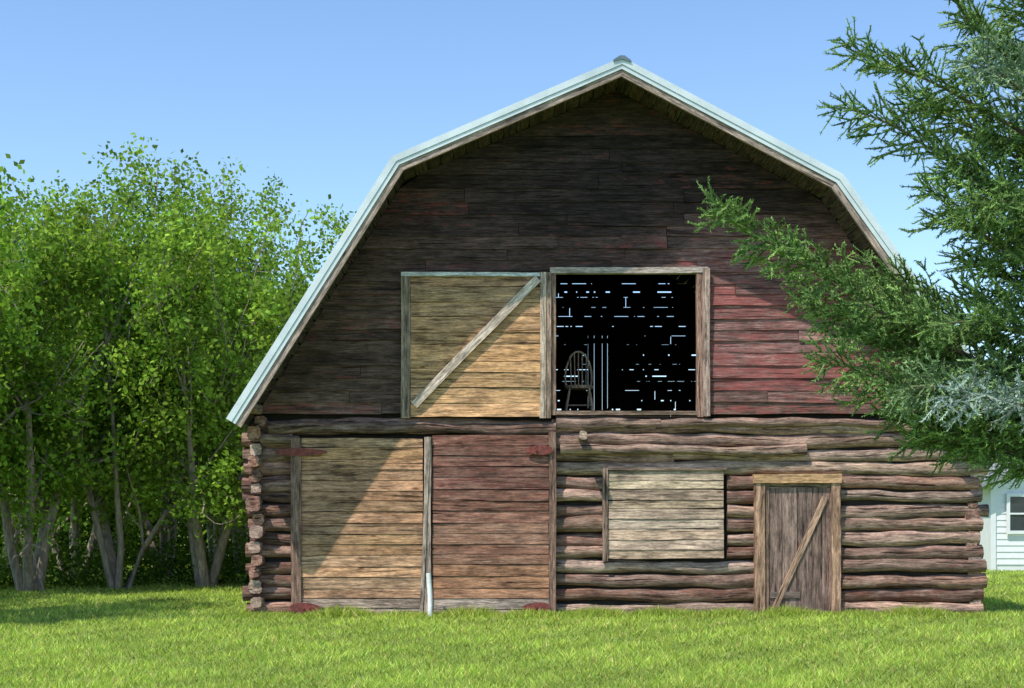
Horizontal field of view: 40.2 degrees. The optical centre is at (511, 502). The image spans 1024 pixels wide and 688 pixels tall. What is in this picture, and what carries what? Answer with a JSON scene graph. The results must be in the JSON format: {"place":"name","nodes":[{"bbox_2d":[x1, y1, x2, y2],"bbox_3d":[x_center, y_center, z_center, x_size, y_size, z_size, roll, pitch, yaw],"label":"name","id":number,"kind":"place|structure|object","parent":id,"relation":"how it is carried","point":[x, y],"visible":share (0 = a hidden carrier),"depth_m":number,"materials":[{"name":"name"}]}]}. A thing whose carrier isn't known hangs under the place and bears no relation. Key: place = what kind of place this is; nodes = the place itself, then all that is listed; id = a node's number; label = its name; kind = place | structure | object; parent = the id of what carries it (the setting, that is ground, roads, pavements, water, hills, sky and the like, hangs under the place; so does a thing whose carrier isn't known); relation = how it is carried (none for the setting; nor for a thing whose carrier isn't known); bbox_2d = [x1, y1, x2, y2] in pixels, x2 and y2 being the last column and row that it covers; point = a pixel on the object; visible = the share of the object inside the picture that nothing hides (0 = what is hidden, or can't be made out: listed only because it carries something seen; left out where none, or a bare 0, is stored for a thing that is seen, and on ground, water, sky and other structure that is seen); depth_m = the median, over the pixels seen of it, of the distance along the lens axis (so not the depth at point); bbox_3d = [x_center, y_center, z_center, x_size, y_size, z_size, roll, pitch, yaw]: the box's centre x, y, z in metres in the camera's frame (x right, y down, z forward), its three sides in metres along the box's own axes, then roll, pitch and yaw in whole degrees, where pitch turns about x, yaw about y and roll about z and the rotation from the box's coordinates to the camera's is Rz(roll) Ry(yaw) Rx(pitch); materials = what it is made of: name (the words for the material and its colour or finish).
{"place":"outdoors","nodes":[
{"label":"outdoors","id":0,"kind":"place"},
{"bbox_2d":[0,517,1023,687],"bbox_3d":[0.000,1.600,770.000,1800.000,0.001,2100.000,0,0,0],"label":"ground","id":1,"kind":"structure","parent":0,"point":[553,661],"depth_m":15.61,"materials":[{"name":"green plant"}]},
{"bbox_2d":[0,153,42,339],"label":"willow tree","id":2,"kind":"object","parent":1,"relation":"on","point":[11,295],"visible":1,"depth_m":19.89,"materials":[{"name":"green plant"}]},
{"bbox_2d":[0,177,116,504],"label":"willow tree","id":3,"kind":"object","parent":1,"relation":"on","point":[40,400],"visible":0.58,"depth_m":24.17,"materials":[{"name":"green plant"}]},
{"bbox_2d":[0,169,167,574],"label":"willow tree","id":4,"kind":"object","parent":1,"relation":"on","point":[17,540],"visible":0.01,"depth_m":31.36,"materials":[{"name":"green plant"}]},
{"bbox_2d":[0,173,208,594],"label":"willow tree","id":5,"kind":"object","parent":1,"relation":"on","point":[14,469],"visible":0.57,"depth_m":25.02,"materials":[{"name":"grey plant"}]},
{"bbox_2d":[0,141,215,579],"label":"willow tree","id":6,"kind":"object","parent":1,"relation":"on","point":[75,529],"visible":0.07,"depth_m":28.35,"materials":[{"name":"green plant"}]},
{"bbox_2d":[0,451,249,566],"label":"background hedge","id":7,"kind":"object","parent":1,"relation":"on","point":[85,532],"visible":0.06,"depth_m":36.03,"materials":[{"name":"green plant"}]},
{"bbox_2d":[0,490,250,588],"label":"undergrowth bush","id":8,"kind":"object","parent":1,"relation":"on","point":[158,571],"visible":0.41,"depth_m":27.11,"materials":[{"name":"green plant"}]},
{"bbox_2d":[11,132,270,576],"bbox_3d":[-7.775,-2.372,29.585,5.654,10.300,6.573,0,0,0],"label":"willow tree","id":9,"kind":"object","parent":1,"relation":"on","point":[205,200],"visible":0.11,"depth_m":28.61,"materials":[{"name":"green plant"}]},
{"bbox_2d":[3,183,344,588],"bbox_3d":[-6.564,-2.095,27.032,6.328,7.478,5.813,0,0,-23],"label":"willow tree","id":10,"kind":"object","parent":1,"relation":"on","point":[118,479],"visible":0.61,"depth_m":25.55,"materials":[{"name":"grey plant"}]},
{"bbox_2d":[116,167,313,567],"bbox_3d":[-7.584,-3.334,34.189,5.741,9.928,6.979,0,0,0],"label":"willow tree","id":11,"kind":"object","parent":1,"relation":"on","point":[270,260],"visible":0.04,"depth_m":33.89,"materials":[{"name":"green plant"}]},
{"bbox_2d":[86,194,351,586],"bbox_3d":[-5.517,-2.136,26.365,5.523,7.528,4.783,0,0,0],"label":"willow tree","id":12,"kind":"object","parent":1,"relation":"on","point":[212,358],"visible":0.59,"depth_m":26.00,"materials":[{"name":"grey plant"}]},
{"bbox_2d":[133,156,310,571],"bbox_3d":[-6.134,-3.208,31.076,4.741,9.676,6.477,0,0,0],"label":"willow tree","id":13,"kind":"object","parent":1,"relation":"on","point":[240,338],"visible":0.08,"depth_m":31.29,"materials":[{"name":"green plant"}]},
{"bbox_2d":[224,194,356,511],"bbox_3d":[-4.782,-2.935,34.311,5.238,9.108,5.535,0,0,21],"label":"willow tree","id":14,"kind":"object","parent":1,"relation":"on","point":[337,225],"visible":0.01,"depth_m":34.74,"materials":[{"name":"green plant"}]},
{"bbox_2d":[426,573,432,616],"bbox_3d":[-1.156,1.300,19.565,0.090,0.645,0.098,0,0,0],"label":"white pipe","id":15,"kind":"object","parent":1,"relation":"on","point":[429,591],"visible":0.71,"depth_m":19.54,"materials":[{"name":"plastic"}]},
{"bbox_2d":[226,55,989,614],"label":"log barn","id":16,"kind":"structure","parent":1,"relation":"on","point":[398,413],"depth_m":19.93,"materials":[{"name":"wood"}]},
{"bbox_2d":[401,272,550,417],"bbox_3d":[-0.510,-2.239,19.848,2.130,2.070,0.105,0,0,0],"label":"loft door","id":17,"kind":"structure","parent":16,"relation":"in","point":[490,308],"depth_m":19.86,"materials":[{"name":"brown wood"}]},
{"bbox_2d":[564,351,593,410],"bbox_3d":[0.993,-1.765,20.764,0.444,1.037,0.462,0,0,0],"label":"windsor chair","id":18,"kind":"object","parent":16,"relation":"on","point":[588,388],"visible":0.88,"depth_m":20.90,"materials":[{"name":"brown wood"}]},
{"bbox_2d":[608,470,723,558],"bbox_3d":[2.189,0.159,19.919,1.648,1.272,0.052,0,0,0],"label":"boarded window","id":19,"kind":"structure","parent":16,"relation":"in","point":[638,531],"depth_m":19.90,"materials":[{"name":"brown wood"}]},
{"bbox_2d":[769,488,830,611],"bbox_3d":[4.108,0.669,19.939,0.892,1.766,0.058,0,0,0],"label":"small plank door","id":20,"kind":"structure","parent":16,"relation":"in","point":[799,545],"depth_m":19.94,"materials":[{"name":"brown wood"}]},
{"bbox_2d":[687,0,1023,492],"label":"spruce tree","id":21,"kind":"object","parent":1,"relation":"on","point":[978,406],"visible":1,"depth_m":8.53,"materials":[{"name":"green plant"}]},
{"bbox_2d":[0,0,1023,409],"label":"sky","id":22,"kind":"structure","parent":0,"point":[319,94],"materials":[{"name":"blue"}]},
{"bbox_2d":[978,473,1023,570],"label":"walls","id":23,"kind":"structure","parent":0,"point":[1009,551],"depth_m":32.99,"materials":[{"name":"white paint"}]},
{"bbox_2d":[981,451,1018,487],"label":"roof","id":24,"kind":"structure","parent":23,"relation":"on","point":[983,484],"depth_m":32.70,"materials":[{"name":"grey"}]},
{"bbox_2d":[990,484,1023,570],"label":"window and corner trim","id":25,"kind":"structure","parent":23,"relation":"attached to","point":[993,528],"depth_m":32.95,"materials":[{"name":"white wood"}]},
{"bbox_2d":[1010,497,1023,530],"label":"window glass","id":26,"kind":"object","parent":25,"relation":"in","point":[1016,520],"visible":1,"depth_m":32.94,"materials":[{"name":"grey glass"}]}
]}

